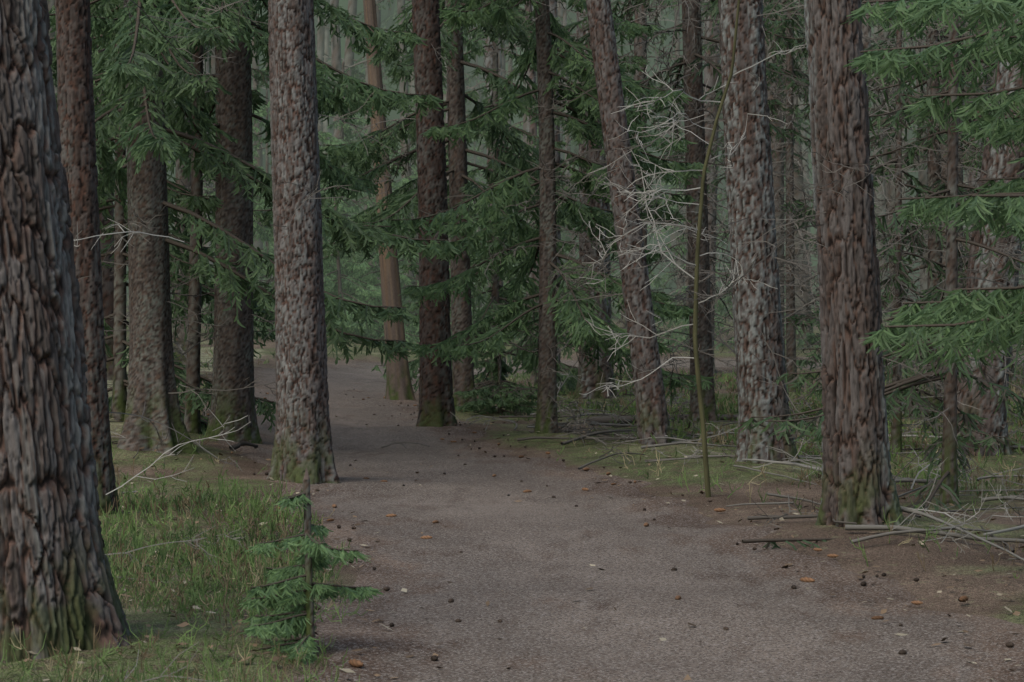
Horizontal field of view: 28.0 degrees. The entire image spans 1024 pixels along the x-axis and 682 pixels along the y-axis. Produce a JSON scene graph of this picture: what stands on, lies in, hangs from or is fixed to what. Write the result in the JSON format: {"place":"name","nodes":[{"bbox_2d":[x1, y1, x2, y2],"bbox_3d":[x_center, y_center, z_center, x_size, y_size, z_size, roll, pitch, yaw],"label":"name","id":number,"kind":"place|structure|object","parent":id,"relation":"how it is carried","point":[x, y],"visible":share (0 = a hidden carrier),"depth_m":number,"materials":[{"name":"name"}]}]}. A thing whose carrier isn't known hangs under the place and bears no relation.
{"place":"outdoors","nodes":[
{"label":"outdoors","id":0,"kind":"place"},
{"bbox_2d":[0,296,1023,681],"bbox_3d":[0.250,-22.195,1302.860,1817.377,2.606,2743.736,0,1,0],"label":"forest floor","id":1,"kind":"structure","parent":0,"point":[898,558],"depth_m":15.00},
{"bbox_2d":[0,0,132,662],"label":"pine","id":2,"kind":"object","parent":1,"relation":"on","point":[57,585],"visible":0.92,"depth_m":8.36,"materials":[{"name":"brown plant"}]},
{"bbox_2d":[54,0,249,515],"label":"pine","id":3,"kind":"object","parent":1,"relation":"on","point":[76,110],"visible":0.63,"depth_m":13.83,"materials":[{"name":"brown plant"}]},
{"bbox_2d":[184,45,202,433],"bbox_3d":[-3.385,-3.246,21.694,0.216,9.050,0.247,-1,1,-39],"label":"spruce","id":4,"kind":"object","parent":1,"relation":"on","point":[192,423],"visible":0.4,"depth_m":21.69,"materials":[{"name":"brown plant"}]},
{"bbox_2d":[51,5,338,434],"bbox_3d":[-4.084,-3.174,22.821,4.720,9.520,3.784,0,1,25],"label":"spruce","id":5,"kind":"object","parent":1,"relation":"on","point":[117,399],"visible":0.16,"depth_m":22.52,"materials":[{"name":"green plant"}]},
{"bbox_2d":[49,0,443,443],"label":"spruce","id":6,"kind":"object","parent":1,"relation":"on","point":[233,358],"visible":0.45,"depth_m":21.04,"materials":[{"name":"brown plant"}]},
{"bbox_2d":[170,107,329,339],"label":"spruce","id":7,"kind":"object","parent":1,"relation":"on","point":[258,206],"visible":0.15,"depth_m":46.92,"materials":[{"name":"green plant"}]},
{"bbox_2d":[49,0,459,455],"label":"spruce","id":8,"kind":"object","parent":1,"relation":"on","point":[151,90],"visible":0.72,"depth_m":19.20,"materials":[{"name":"green plant"}]},
{"bbox_2d":[203,63,332,325],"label":"spruce","id":9,"kind":"object","parent":1,"relation":"on","point":[268,248],"visible":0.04,"depth_m":52.83,"materials":[{"name":"green plant"}]},
{"bbox_2d":[192,0,404,483],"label":"pine","id":10,"kind":"object","parent":1,"relation":"on","point":[302,439],"visible":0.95,"depth_m":17.24,"materials":[{"name":"brown plant"}]},
{"bbox_2d":[238,467,382,666],"bbox_3d":[-0.942,1.067,8.713,0.672,1.070,0.838,0,1,24],"label":"spruce sapling","id":11,"kind":"object","parent":1,"relation":"on","point":[294,614],"visible":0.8,"depth_m":8.64,"materials":[{"name":"green plant"}]},
{"bbox_2d":[254,111,380,333],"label":"spruce","id":12,"kind":"object","parent":1,"relation":"on","point":[323,138],"visible":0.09,"depth_m":50.49,"materials":[{"name":"green plant"}]},
{"bbox_2d":[260,184,419,343],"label":"spruce","id":13,"kind":"object","parent":1,"relation":"on","point":[350,326],"visible":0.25,"depth_m":48.72,"materials":[{"name":"green plant"}]},
{"bbox_2d":[266,61,415,337],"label":"spruce","id":14,"kind":"object","parent":1,"relation":"on","point":[346,132],"visible":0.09,"depth_m":51.86,"materials":[{"name":"green plant"}]},
{"bbox_2d":[326,53,400,281],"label":"spruce","id":15,"kind":"object","parent":1,"relation":"on","point":[388,122],"visible":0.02,"depth_m":61.83,"materials":[{"name":"green plant"}]},
{"bbox_2d":[324,149,418,342],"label":"spruce","id":16,"kind":"object","parent":1,"relation":"on","point":[363,268],"visible":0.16,"depth_m":49.76,"materials":[{"name":"green plant"}]},
{"bbox_2d":[363,0,415,400],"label":"tree","id":17,"kind":"object","parent":1,"relation":"on","point":[398,384],"visible":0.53,"depth_m":31.44,"materials":[{"name":"brown plant"}]},
{"bbox_2d":[392,47,409,270],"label":"spruce","id":18,"kind":"object","parent":1,"relation":"on","point":[399,118],"visible":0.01,"depth_m":69.67,"materials":[{"name":"green plant"}]},
{"bbox_2d":[357,130,474,339],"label":"spruce","id":19,"kind":"object","parent":1,"relation":"on","point":[397,185],"visible":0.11,"depth_m":51.75,"materials":[{"name":"green plant"}]},
{"bbox_2d":[372,87,486,323],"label":"spruce","id":20,"kind":"object","parent":1,"relation":"on","point":[413,167],"visible":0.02,"depth_m":56.94,"materials":[{"name":"green plant"}]},
{"bbox_2d":[380,154,523,349],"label":"spruce","id":21,"kind":"object","parent":1,"relation":"on","point":[412,327],"visible":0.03,"depth_m":49.77,"materials":[{"name":"green plant"}]},
{"bbox_2d":[347,0,558,426],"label":"pine","id":22,"kind":"object","parent":1,"relation":"on","point":[436,407],"visible":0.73,"depth_m":25.22,"materials":[{"name":"brown plant"}]},
{"bbox_2d":[253,0,655,409],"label":"spruce","id":23,"kind":"object","parent":1,"relation":"on","point":[353,153],"visible":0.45,"depth_m":28.25,"materials":[{"name":"green plant"}]},
{"bbox_2d":[467,136,519,306],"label":"spruce","id":24,"kind":"object","parent":1,"relation":"on","point":[475,148],"visible":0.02,"depth_m":65.89,"materials":[{"name":"green plant"}]},
{"bbox_2d":[453,327,537,415],"bbox_3d":[-0.113,0.500,27.855,1.277,1.550,1.188,-1,1,-34],"label":"spruce","id":25,"kind":"object","parent":1,"relation":"on","point":[484,403],"visible":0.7,"depth_m":27.84,"materials":[{"name":"green plant"}]},
{"bbox_2d":[371,0,622,398],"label":"spruce","id":26,"kind":"object","parent":1,"relation":"on","point":[490,307],"visible":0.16,"depth_m":33.22,"materials":[{"name":"green plant"}]},
{"bbox_2d":[0,349,1023,681],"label":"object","id":27,"kind":"object","parent":1,"relation":"on","point":[218,551],"visible":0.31,"depth_m":12.60,"materials":[{"name":"green plant"}]},
{"bbox_2d":[475,122,569,312],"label":"spruce","id":28,"kind":"object","parent":1,"relation":"on","point":[509,144],"visible":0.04,"depth_m":59.71,"materials":[{"name":"green plant"}]},
{"bbox_2d":[47,0,1023,437],"bbox_3d":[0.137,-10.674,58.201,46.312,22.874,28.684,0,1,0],"label":"forest trees","id":29,"kind":"object","parent":1,"relation":"on","point":[351,66],"visible":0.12,"depth_m":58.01,"materials":[{"name":"green plant"}]},
{"bbox_2d":[385,0,712,433],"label":"spruce","id":30,"kind":"object","parent":1,"relation":"on","point":[545,56],"visible":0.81,"depth_m":23.15,"materials":[{"name":"green plant"}]},
{"bbox_2d":[100,331,1023,681],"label":"fallen branches","id":31,"kind":"object","parent":1,"relation":"on","point":[602,419],"visible":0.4,"depth_m":17.85,"materials":[{"name":"brown wood"}]},
{"bbox_2d":[113,0,1023,304],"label":"forest treeline","id":32,"kind":"object","parent":1,"relation":"on","point":[387,12],"visible":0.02,"depth_m":74.08,"materials":[{"name":"plant"}]},
{"bbox_2d":[483,1,684,398],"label":"pine","id":33,"kind":"object","parent":1,"relation":"on","point":[590,376],"visible":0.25,"depth_m":31.80,"materials":[{"name":"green plant"}]},
{"bbox_2d":[520,131,654,312],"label":"spruce","id":34,"kind":"object","parent":1,"relation":"on","point":[616,263],"visible":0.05,"depth_m":63.87,"materials":[{"name":"green plant"}]},
{"bbox_2d":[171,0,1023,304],"bbox_3d":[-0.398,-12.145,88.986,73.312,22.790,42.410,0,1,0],"label":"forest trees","id":35,"kind":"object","parent":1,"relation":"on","point":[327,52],"depth_m":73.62,"materials":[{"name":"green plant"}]},
{"bbox_2d":[479,0,735,444],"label":"pine","id":36,"kind":"object","parent":1,"relation":"on","point":[651,409],"visible":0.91,"depth_m":21.58,"materials":[{"name":"brown plant"}]},
{"bbox_2d":[526,0,818,423],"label":"spruce","id":37,"kind":"object","parent":1,"relation":"on","point":[692,79],"visible":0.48,"depth_m":25.78,"materials":[{"name":"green plant"}]},
{"bbox_2d":[579,0,806,496],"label":"dead thin tree","id":38,"kind":"object","parent":1,"relation":"on","point":[698,382],"visible":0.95,"depth_m":16.72,"materials":[{"name":"grey wood"}]},
{"bbox_2d":[599,0,891,463],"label":"pine","id":39,"kind":"object","parent":1,"relation":"on","point":[760,356],"visible":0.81,"depth_m":18.90,"materials":[{"name":"brown plant"}]},
{"bbox_2d":[663,0,895,391],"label":"spruce","id":40,"kind":"object","parent":1,"relation":"on","point":[791,64],"visible":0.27,"depth_m":33.61,"materials":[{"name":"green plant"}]},
{"bbox_2d":[683,0,949,526],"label":"pine","id":41,"kind":"object","parent":1,"relation":"on","point":[858,484],"visible":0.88,"depth_m":13.55,"materials":[{"name":"brown plant"}]},
{"bbox_2d":[736,5,1023,511],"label":"tree","id":42,"kind":"object","parent":1,"relation":"on","point":[949,441],"visible":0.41,"depth_m":15.90,"materials":[{"name":"green plant"}]},
{"bbox_2d":[780,17,1022,454],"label":"tree","id":43,"kind":"object","parent":1,"relation":"on","point":[898,280],"visible":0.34,"depth_m":20.61,"materials":[{"name":"green plant"}]},
{"bbox_2d":[780,0,1023,423],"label":"spruce","id":44,"kind":"object","parent":1,"relation":"on","point":[935,178],"visible":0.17,"depth_m":26.36,"materials":[{"name":"green plant"}]},
{"bbox_2d":[840,0,1023,378],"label":"spruce","id":45,"kind":"object","parent":1,"relation":"on","point":[996,315],"visible":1,"depth_m":10.90,"materials":[{"name":"green plant"}]},
{"bbox_2d":[879,12,1023,455],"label":"tree","id":46,"kind":"object","parent":1,"relation":"on","point":[994,161],"visible":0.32,"depth_m":20.19,"materials":[{"name":"brown plant"}]},
{"bbox_2d":[218,353,1023,681],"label":"path gravel","id":47,"kind":"structure","parent":0,"point":[526,569],"depth_m":11.36,"materials":[{"name":"grey gravel"}]},
{"bbox_2d":[9,380,1023,680],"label":"dry leaf litter","id":48,"kind":"object","parent":47,"relation":"on","point":[183,624],"visible":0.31,"depth_m":11.32,"materials":[{"name":"brown plant"}]},
{"bbox_2d":[207,389,1013,667],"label":"cones on path","id":49,"kind":"object","parent":47,"relation":"on","point":[356,663],"visible":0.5,"depth_m":12.42,"materials":[{"name":"brown plant"}]}
]}

